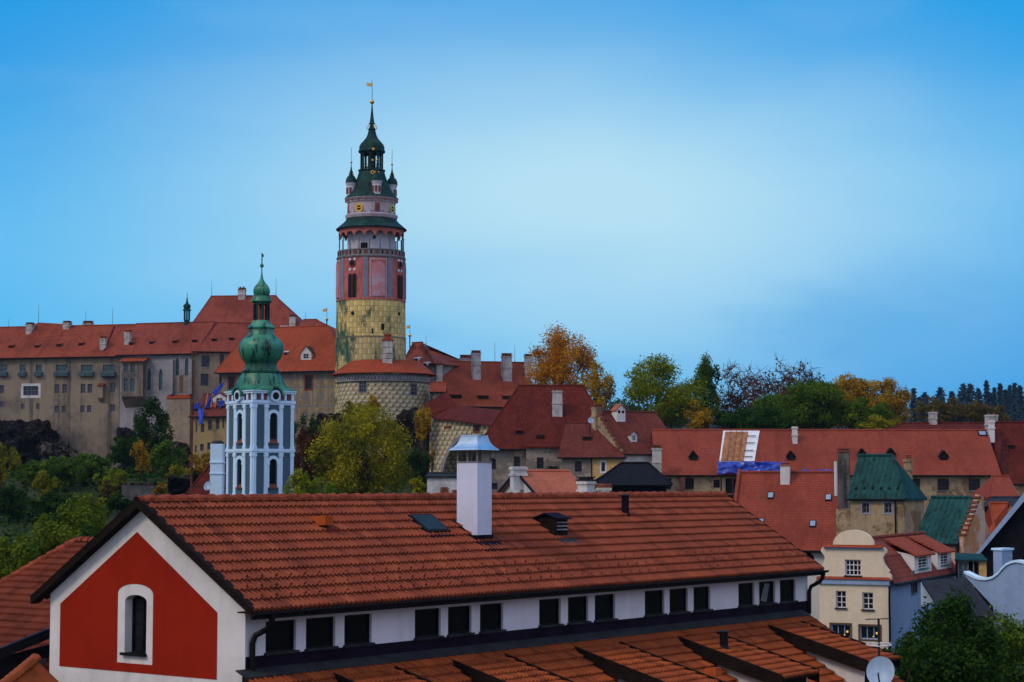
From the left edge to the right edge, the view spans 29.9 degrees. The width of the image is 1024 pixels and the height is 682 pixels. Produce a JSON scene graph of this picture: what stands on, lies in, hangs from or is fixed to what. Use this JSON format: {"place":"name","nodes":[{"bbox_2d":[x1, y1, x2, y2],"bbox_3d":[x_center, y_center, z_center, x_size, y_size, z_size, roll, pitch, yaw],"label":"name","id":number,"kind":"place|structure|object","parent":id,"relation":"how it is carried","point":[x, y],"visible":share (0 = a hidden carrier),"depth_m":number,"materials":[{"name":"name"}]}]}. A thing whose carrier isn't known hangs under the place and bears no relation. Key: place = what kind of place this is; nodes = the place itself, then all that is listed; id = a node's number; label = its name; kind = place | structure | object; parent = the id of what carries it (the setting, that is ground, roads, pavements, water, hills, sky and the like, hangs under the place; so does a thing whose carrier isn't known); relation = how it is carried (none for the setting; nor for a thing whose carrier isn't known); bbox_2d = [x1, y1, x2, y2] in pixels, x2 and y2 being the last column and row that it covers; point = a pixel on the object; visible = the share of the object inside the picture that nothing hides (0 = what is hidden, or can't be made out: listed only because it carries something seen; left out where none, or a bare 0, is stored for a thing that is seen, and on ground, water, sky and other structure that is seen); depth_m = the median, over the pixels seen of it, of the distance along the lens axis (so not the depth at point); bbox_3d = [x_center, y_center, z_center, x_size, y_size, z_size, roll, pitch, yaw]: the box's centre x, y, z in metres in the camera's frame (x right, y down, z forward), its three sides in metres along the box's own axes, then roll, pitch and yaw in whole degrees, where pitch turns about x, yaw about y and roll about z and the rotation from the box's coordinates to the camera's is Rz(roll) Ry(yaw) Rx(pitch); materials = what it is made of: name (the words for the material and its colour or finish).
{"place":"outdoors","nodes":[
{"label":"outdoors","id":0,"kind":"place"},
{"bbox_2d":[167,473,198,494],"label":"rock cliff","id":1,"kind":"structure","parent":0,"point":[177,485],"depth_m":223.65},
{"bbox_2d":[0,422,900,562],"bbox_3d":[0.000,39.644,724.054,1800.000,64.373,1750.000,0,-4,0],"label":"ground","id":2,"kind":"structure","parent":0,"point":[91,491],"depth_m":257.77,"materials":[{"name":"green plant"}]},
{"bbox_2d":[0,420,24,471],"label":"rock cliff","id":3,"kind":"structure","parent":2,"relation":"on","point":[10,436],"depth_m":329.65,"materials":[{"name":"grey stone"}]},
{"bbox_2d":[0,484,29,521],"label":"dark tree","id":4,"kind":"object","parent":2,"relation":"on","point":[12,503],"visible":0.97,"depth_m":229.96,"materials":[{"name":"green plant"}]},
{"bbox_2d":[0,532,38,579],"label":"light green tree","id":5,"kind":"object","parent":2,"relation":"on","point":[24,554],"visible":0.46,"depth_m":120.53,"materials":[{"name":"green plant"}]},
{"bbox_2d":[0,628,49,681],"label":"dark eave shed","id":6,"kind":"structure","parent":2,"relation":"on","point":[10,661],"depth_m":60.74,"materials":[{"name":"black wood"}]},
{"bbox_2d":[15,459,49,485],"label":"tree","id":7,"kind":"object","parent":2,"relation":"on","point":[31,468],"visible":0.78,"depth_m":266.81,"materials":[{"name":"green plant"}]},
{"bbox_2d":[10,419,59,467],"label":"rock cliff","id":8,"kind":"structure","parent":2,"relation":"on","point":[36,433],"depth_m":334.98,"materials":[{"name":"grey stone"}]},
{"bbox_2d":[32,469,58,500],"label":"yellow bush","id":9,"kind":"object","parent":2,"relation":"on","point":[45,486],"visible":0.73,"depth_m":248.83,"materials":[{"name":"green plant"}]},
{"bbox_2d":[23,491,75,526],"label":"dark tree","id":10,"kind":"object","parent":2,"relation":"on","point":[47,503],"visible":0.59,"depth_m":222.78,"materials":[{"name":"green plant"}]},
{"bbox_2d":[39,440,79,463],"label":"rock cliff","id":11,"kind":"structure","parent":2,"relation":"on","point":[58,449],"depth_m":328.98,"materials":[{"name":"grey stone"}]},
{"bbox_2d":[35,456,87,489],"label":"green tree","id":12,"kind":"object","parent":2,"relation":"on","point":[54,465],"visible":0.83,"depth_m":260.30,"materials":[{"name":"green plant"}]},
{"bbox_2d":[28,496,107,558],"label":"light green tree","id":13,"kind":"object","parent":2,"relation":"on","point":[46,537],"visible":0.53,"depth_m":130.27,"materials":[{"name":"green plant"}]},
{"bbox_2d":[0,313,148,470],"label":"castle wing","id":14,"kind":"structure","parent":2,"relation":"on","point":[64,377],"depth_m":343.07,"materials":[{"name":"beige paint"}]},
{"bbox_2d":[73,492,112,520],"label":"tree","id":15,"kind":"object","parent":2,"relation":"on","point":[99,502],"visible":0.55,"depth_m":226.35,"materials":[{"name":"green plant"}]},
{"bbox_2d":[71,452,115,485],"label":"green tree","id":16,"kind":"object","parent":2,"relation":"on","point":[91,464],"visible":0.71,"depth_m":266.10,"materials":[{"name":"green plant"}]},
{"bbox_2d":[92,468,130,495],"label":"green tree","id":17,"kind":"object","parent":2,"relation":"on","point":[113,477],"visible":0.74,"depth_m":257.04,"materials":[{"name":"green plant"}]},
{"bbox_2d":[105,434,149,474],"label":"dark bush","id":18,"kind":"object","parent":2,"relation":"on","point":[122,446],"visible":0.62,"depth_m":298.47,"materials":[{"name":"green plant"}]},
{"bbox_2d":[0,536,274,671],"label":"roof","id":19,"kind":"structure","parent":2,"relation":"on","point":[21,616],"depth_m":66.97,"materials":[{"name":"tile"}]},
{"bbox_2d":[120,483,157,500],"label":"terrace wall","id":20,"kind":"structure","parent":2,"relation":"on","point":[130,491],"depth_m":236.36,"materials":[{"name":"stone"}]},
{"bbox_2d":[129,438,151,475],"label":"orange bush","id":21,"kind":"object","parent":2,"relation":"on","point":[139,448],"visible":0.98,"depth_m":284.15,"materials":[{"name":"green plant"}]},
{"bbox_2d":[127,393,175,471],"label":"cypress shaped tree","id":22,"kind":"object","parent":2,"relation":"on","point":[142,430],"visible":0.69,"depth_m":310.76,"materials":[{"name":"green plant"}]},
{"bbox_2d":[115,297,215,470],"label":"castle chapel","id":23,"kind":"structure","parent":2,"relation":"on","point":[165,348],"depth_m":338.56,"materials":[{"name":"beige paint"}]},
{"bbox_2d":[148,439,187,477],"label":"olive bush","id":24,"kind":"object","parent":2,"relation":"on","point":[162,456],"visible":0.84,"depth_m":279.37,"materials":[{"name":"green plant"}]},
{"bbox_2d":[185,440,226,494],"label":"church side house","id":25,"kind":"structure","parent":2,"relation":"on","point":[214,472],"depth_m":177.44,"materials":[{"name":"white paint"}]},
{"bbox_2d":[188,392,226,473],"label":"tarped house","id":26,"kind":"structure","parent":2,"relation":"on","point":[210,429],"depth_m":297.24,"materials":[{"name":"yellow paint"}]},
{"bbox_2d":[0,466,426,565],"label":"undergrowth","id":27,"kind":"object","parent":2,"relation":"on","point":[132,477],"visible":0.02,"depth_m":258.54,"materials":[{"name":"green plant"}]},
{"bbox_2d":[191,321,251,404],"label":"palace house","id":28,"kind":"structure","parent":2,"relation":"on","point":[218,345],"depth_m":337.75,"materials":[{"name":"red tile"}]},
{"bbox_2d":[193,286,302,326],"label":"palace hall","id":29,"kind":"structure","parent":2,"relation":"on","point":[228,308],"depth_m":362.90,"materials":[{"name":"tile"}]},
{"bbox_2d":[224,253,297,494],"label":"church tower","id":30,"kind":"structure","parent":2,"relation":"on","point":[260,402],"depth_m":163.92,"materials":[{"name":"white paint"}]},
{"bbox_2d":[214,309,335,469],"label":"painted castle house","id":31,"kind":"structure","parent":2,"relation":"on","point":[306,364],"depth_m":316.43,"materials":[{"name":"red tile"}]},
{"bbox_2d":[280,468,324,494],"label":"willow tree","id":32,"kind":"object","parent":2,"relation":"on","point":[299,478],"visible":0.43,"depth_m":157.16,"materials":[{"name":"green plant"}]},
{"bbox_2d":[294,411,321,469],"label":"dark tree","id":33,"kind":"object","parent":2,"relation":"on","point":[304,421],"visible":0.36,"depth_m":261.43,"materials":[{"name":"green plant"}]},
{"bbox_2d":[294,425,329,490],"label":"tree","id":34,"kind":"object","parent":2,"relation":"on","point":[298,458],"visible":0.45,"depth_m":231.12,"materials":[{"name":"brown plant"}]},
{"bbox_2d":[309,412,386,470],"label":"tree","id":35,"kind":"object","parent":2,"relation":"on","point":[321,417],"visible":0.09,"depth_m":302.21,"materials":[{"name":"green plant"}]},
{"bbox_2d":[304,399,416,493],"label":"maple tree","id":36,"kind":"object","parent":2,"relation":"on","point":[349,479],"visible":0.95,"depth_m":219.61,"materials":[{"name":"green plant"}]},
{"bbox_2d":[332,334,435,457],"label":"round bastion","id":37,"kind":"object","parent":2,"relation":"on","point":[396,394],"visible":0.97,"depth_m":303.09,"materials":[{"name":"beige stone"}]},
{"bbox_2d":[334,83,406,413],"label":"castle tower","id":38,"kind":"structure","parent":37,"relation":"on","point":[370,285],"depth_m":308.81,"materials":[{"name":"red paint"}]},
{"bbox_2d":[382,407,429,469],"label":"rock cliff","id":39,"kind":"structure","parent":2,"relation":"on","point":[408,422],"depth_m":296.96,"materials":[{"name":"grey stone"}]},
{"bbox_2d":[401,448,431,482],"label":"dark bush","id":40,"kind":"object","parent":2,"relation":"on","point":[414,458],"visible":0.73,"depth_m":256.70,"materials":[{"name":"green plant"}]},
{"bbox_2d":[413,406,432,477],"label":"orange bush","id":41,"kind":"object","parent":2,"relation":"on","point":[420,428],"visible":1,"depth_m":265.55,"materials":[{"name":"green plant"}]},
{"bbox_2d":[30,435,828,681],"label":"red gable house","id":42,"kind":"structure","parent":2,"relation":"on","point":[153,588],"depth_m":62.16,"materials":[{"name":"tile"}]},
{"bbox_2d":[0,653,58,681],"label":"orange hip roof","id":43,"kind":"structure","parent":42,"relation":"attached to","point":[37,672],"depth_m":56.16,"materials":[{"name":"tile"}]},
{"bbox_2d":[120,595,146,656],"bbox_3d":[-11.313,8.591,58.076,1.079,1.825,0.470,-3,-5,37],"label":"window","id":44,"kind":"structure","parent":42,"relation":"in","point":[139,603],"depth_m":58.33,"materials":[{"name":"black glass"}]},
{"bbox_2d":[264,620,299,655],"bbox_3d":[-6.798,8.690,56.333,0.250,0.971,1.395,-3,-5,37],"label":"window","id":45,"kind":"structure","parent":42,"relation":"in","point":[280,639],"depth_m":56.48,"materials":[{"name":"black glass"}]},
{"bbox_2d":[304,616,338,651],"bbox_3d":[-5.766,8.791,57.689,0.250,0.971,1.404,-3,-5,37],"label":"window","id":46,"kind":"structure","parent":42,"relation":"in","point":[319,631],"depth_m":57.79,"materials":[{"name":"black glass"}]},
{"bbox_2d":[343,613,374,647],"bbox_3d":[-4.749,8.890,59.027,0.250,0.971,1.376,-3,-5,37],"label":"window","id":47,"kind":"structure","parent":42,"relation":"in","point":[356,627],"depth_m":59.13,"materials":[{"name":"black glass"}]},
{"bbox_2d":[414,608,443,640],"bbox_3d":[-2.720,9.088,61.693,0.250,0.971,1.423,-3,-5,37],"label":"window","id":48,"kind":"structure","parent":42,"relation":"in","point":[426,620],"depth_m":61.82,"materials":[{"name":"black glass"}]},
{"bbox_2d":[408,514,453,536],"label":"roof window","id":49,"kind":"structure","parent":42,"relation":"in","point":[429,523],"depth_m":66.16,"materials":[{"name":"blue glass"}]},
{"bbox_2d":[447,605,474,636],"bbox_3d":[-1.729,9.185,62.995,0.250,0.971,1.357,-3,-5,37],"label":"window","id":50,"kind":"structure","parent":42,"relation":"in","point":[458,616],"depth_m":63.10,"materials":[{"name":"black glass"}]},
{"bbox_2d":[479,603,506,633],"bbox_3d":[-0.700,9.286,64.347,0.250,0.971,1.388,-3,-5,37],"label":"window","id":51,"kind":"structure","parent":42,"relation":"in","point":[490,614],"depth_m":64.47,"materials":[{"name":"black glass"}]},
{"bbox_2d":[538,598,563,627],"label":"window","id":52,"kind":"structure","parent":42,"relation":"in","point":[548,608],"depth_m":67.10,"materials":[{"name":"black glass"}]},
{"bbox_2d":[567,596,591,624],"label":"window","id":53,"kind":"structure","parent":42,"relation":"in","point":[576,605],"depth_m":68.46,"materials":[{"name":"black glass"}]},
{"bbox_2d":[594,594,617,622],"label":"window","id":54,"kind":"structure","parent":42,"relation":"in","point":[603,603],"depth_m":69.81,"materials":[{"name":"black glass"}]},
{"bbox_2d":[644,590,667,616],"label":"window","id":55,"kind":"structure","parent":42,"relation":"in","point":[653,599],"depth_m":72.43,"materials":[{"name":"black glass"}]},
{"bbox_2d":[669,588,690,614],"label":"window","id":56,"kind":"structure","parent":42,"relation":"in","point":[677,596],"depth_m":73.81,"materials":[{"name":"black glass"}]},
{"bbox_2d":[693,586,712,612],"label":"window","id":57,"kind":"structure","parent":42,"relation":"in","point":[700,593],"depth_m":75.14,"materials":[{"name":"black glass"}]},
{"bbox_2d":[738,583,756,607],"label":"window","id":58,"kind":"structure","parent":42,"relation":"in","point":[745,599],"depth_m":77.84,"materials":[{"name":"black glass"}]},
{"bbox_2d":[866,656,894,681],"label":"satellite dish","id":59,"kind":"object","parent":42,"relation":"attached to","point":[880,668],"visible":1,"depth_m":58.89,"materials":[{"name":"paint"}]},
{"bbox_2d":[406,326,460,399],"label":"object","id":60,"kind":"structure","parent":2,"relation":"on","point":[428,357],"depth_m":323.40,"materials":[{"name":"tile"}]},
{"bbox_2d":[425,472,456,493],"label":"white parapet house","id":61,"kind":"structure","parent":2,"relation":"on","point":[442,482],"depth_m":127.64,"materials":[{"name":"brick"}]},
{"bbox_2d":[424,392,500,471],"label":"arched bastion wall","id":62,"kind":"structure","parent":2,"relation":"on","point":[452,422],"depth_m":264.91,"materials":[{"name":"beige stone"}]},
{"bbox_2d":[430,350,531,409],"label":"castle range","id":63,"kind":"structure","parent":2,"relation":"on","point":[473,380],"depth_m":320.90,"materials":[{"name":"red tile"}]},
{"bbox_2d":[497,466,577,492],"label":"salmon roof house","id":64,"kind":"structure","parent":2,"relation":"on","point":[553,479],"depth_m":136.00,"materials":[{"name":"tile"}]},
{"bbox_2d":[482,384,593,492],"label":"steep roof house","id":65,"kind":"structure","parent":2,"relation":"on","point":[527,427],"depth_m":233.93,"materials":[{"name":"red tile"}]},
{"bbox_2d":[519,321,602,384],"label":"orange tree","id":66,"kind":"object","parent":2,"relation":"on","point":[558,357],"visible":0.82,"depth_m":283.01,"materials":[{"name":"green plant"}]},
{"bbox_2d":[235,610,903,681],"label":"tiled roof","id":67,"kind":"structure","parent":2,"relation":"on","point":[795,646],"depth_m":67.62,"materials":[{"name":"orange tile"}]},
{"bbox_2d":[557,421,626,478],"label":"steep roof annex","id":68,"kind":"object","parent":2,"relation":"on","point":[586,449],"visible":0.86,"depth_m":222.44,"materials":[{"name":"red tile"}]},
{"bbox_2d":[575,477,612,492],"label":"hidden row house","id":69,"kind":"structure","parent":2,"relation":"on","point":[585,484],"depth_m":122.37,"materials":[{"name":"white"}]},
{"bbox_2d":[579,360,618,409],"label":"orange tree","id":70,"kind":"object","parent":2,"relation":"on","point":[595,387],"visible":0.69,"depth_m":279.76,"materials":[{"name":"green plant"}]},
{"bbox_2d":[590,402,666,463],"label":"gable house","id":71,"kind":"structure","parent":2,"relation":"on","point":[623,430],"depth_m":225.80,"materials":[{"name":"red tile"}]},
{"bbox_2d":[595,462,672,491],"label":"tarred hall","id":72,"kind":"structure","parent":2,"relation":"on","point":[634,476],"depth_m":150.40,"materials":[{"name":"black metal"}]},
{"bbox_2d":[606,353,708,428],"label":"green tree","id":73,"kind":"object","parent":2,"relation":"on","point":[670,407],"visible":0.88,"depth_m":287.41,"materials":[{"name":"green plant"}]},
{"bbox_2d":[683,399,713,428],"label":"amber tree","id":74,"kind":"object","parent":2,"relation":"on","point":[702,418],"visible":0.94,"depth_m":284.52,"materials":[{"name":"yellow plant"}]},
{"bbox_2d":[691,350,722,417],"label":"green tree","id":75,"kind":"object","parent":2,"relation":"on","point":[706,371],"visible":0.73,"depth_m":299.31,"materials":[{"name":"green plant"}]},
{"bbox_2d":[711,358,762,428],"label":"bare tree","id":76,"kind":"object","parent":2,"relation":"on","point":[736,400],"visible":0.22,"depth_m":304.31,"materials":[{"name":"brown plant"}]},
{"bbox_2d":[710,407,770,428],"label":"green tree","id":77,"kind":"object","parent":2,"relation":"on","point":[726,419],"visible":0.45,"depth_m":272.38,"materials":[{"name":"green plant"}]},
{"bbox_2d":[736,405,794,428],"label":"green tree","id":78,"kind":"object","parent":2,"relation":"on","point":[775,419],"visible":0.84,"depth_m":266.42,"materials":[{"name":"green plant"}]},
{"bbox_2d":[740,354,798,428],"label":"bare tree","id":79,"kind":"object","parent":2,"relation":"on","point":[772,388],"visible":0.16,"depth_m":299.48,"materials":[{"name":"brown plant"}]},
{"bbox_2d":[734,448,850,620],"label":"skylight house","id":80,"kind":"structure","parent":2,"relation":"on","point":[797,509],"depth_m":167.15,"materials":[{"name":"tile"}]},
{"bbox_2d":[750,376,851,428],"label":"green tree","id":81,"kind":"object","parent":2,"relation":"on","point":[818,408],"visible":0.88,"depth_m":276.53,"materials":[{"name":"green plant"}]},
{"bbox_2d":[774,357,830,428],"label":"bare tree","id":82,"kind":"object","parent":2,"relation":"on","point":[806,376],"visible":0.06,"depth_m":304.47,"materials":[{"name":"orange plant"}]},
{"bbox_2d":[651,421,1000,513],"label":"long red house","id":83,"kind":"structure","parent":2,"relation":"on","point":[954,462],"depth_m":222.63,"materials":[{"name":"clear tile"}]},
{"bbox_2d":[717,461,785,473],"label":"tarpaulin","id":84,"kind":"object","parent":83,"relation":"attached to","point":[723,467],"visible":0.75,"depth_m":219.20,"materials":[{"name":"blue plastic"}]},
{"bbox_2d":[831,372,889,428],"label":"amber tree","id":85,"kind":"object","parent":2,"relation":"on","point":[853,387],"visible":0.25,"depth_m":288.31,"materials":[{"name":"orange plant"}]},
{"bbox_2d":[838,396,896,428],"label":"green tree","id":86,"kind":"object","parent":2,"relation":"on","point":[852,412],"visible":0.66,"depth_m":274.54,"materials":[{"name":"green plant"}]},
{"bbox_2d":[836,454,926,535],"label":"green roof house","id":87,"kind":"structure","parent":2,"relation":"on","point":[886,495],"depth_m":152.71,"materials":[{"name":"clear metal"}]},
{"bbox_2d":[815,530,956,669],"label":"cream gable house","id":88,"kind":"structure","parent":2,"relation":"on","point":[867,576],"depth_m":110.56,"materials":[{"name":"beige paint"}]},
{"bbox_2d":[868,377,914,425],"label":"amber tree","id":89,"kind":"object","parent":2,"relation":"on","point":[898,402],"visible":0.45,"depth_m":294.00,"materials":[{"name":"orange plant"}]},
{"bbox_2d":[881,631,936,681],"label":"dark bush","id":90,"kind":"object","parent":2,"relation":"on","point":[910,672],"visible":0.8,"depth_m":88.58,"materials":[{"name":"green plant"}]},
{"bbox_2d":[912,395,957,421],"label":"ochre tree","id":91,"kind":"object","parent":2,"relation":"on","point":[932,405],"visible":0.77,"depth_m":469.37,"materials":[{"name":"brown plant"}]},
{"bbox_2d":[889,410,984,428],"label":"red house","id":92,"kind":"structure","parent":2,"relation":"on","point":[932,423],"depth_m":255.50,"materials":[{"name":"tile"}]},
{"bbox_2d":[892,584,1009,681],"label":"green tree","id":93,"kind":"object","parent":2,"relation":"on","point":[944,645],"visible":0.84,"depth_m":90.26,"materials":[{"name":"green plant"}]},
{"bbox_2d":[917,494,990,564],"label":"green roof wing","id":94,"kind":"structure","parent":2,"relation":"on","point":[957,523],"depth_m":141.68,"materials":[{"name":"green metal"}]},
{"bbox_2d":[937,396,976,421],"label":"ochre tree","id":95,"kind":"object","parent":2,"relation":"on","point":[953,415],"visible":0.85,"depth_m":468.22,"materials":[{"name":"green plant"}]},
{"bbox_2d":[955,553,986,633],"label":"copper roof porch","id":96,"kind":"object","parent":2,"relation":"on","point":[974,563],"visible":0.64,"depth_m":121.29,"materials":[{"name":"teal metal"}]},
{"bbox_2d":[921,548,1023,667],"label":"curved gable house","id":97,"kind":"structure","parent":2,"relation":"on","point":[1001,588],"depth_m":109.64,"materials":[{"name":"white paint"}]},
{"bbox_2d":[956,399,991,421],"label":"ochre tree","id":98,"kind":"object","parent":2,"relation":"on","point":[981,410],"visible":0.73,"depth_m":468.30,"materials":[{"name":"green plant"}]},
{"bbox_2d":[985,501,1011,533],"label":"orange roof house","id":99,"kind":"structure","parent":2,"relation":"on","point":[996,513],"depth_m":152.95,"materials":[{"name":"tile"}]},
{"bbox_2d":[975,605,1023,681],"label":"green tree","id":100,"kind":"object","parent":2,"relation":"on","point":[1014,639],"visible":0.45,"depth_m":93.54,"materials":[{"name":"green plant"}]},
{"bbox_2d":[976,493,1023,630],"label":"dark gable house","id":101,"kind":"structure","parent":2,"relation":"on","point":[1008,532],"depth_m":129.73,"materials":[{"name":"white paint"}]},
{"bbox_2d":[984,412,1023,495],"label":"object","id":102,"kind":"structure","parent":2,"relation":"on","point":[1008,446],"depth_m":224.52,"materials":[{"name":"tile"}]},
{"bbox_2d":[0,0,1023,418],"label":"sky","id":103,"kind":"structure","parent":0,"point":[838,185],"materials":[{"name":"blue"}]},
{"bbox_2d":[971,475,1018,501],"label":"orange house","id":104,"kind":"structure","parent":0,"point":[998,485],"depth_m":197.57,"materials":[{"name":"tile"}]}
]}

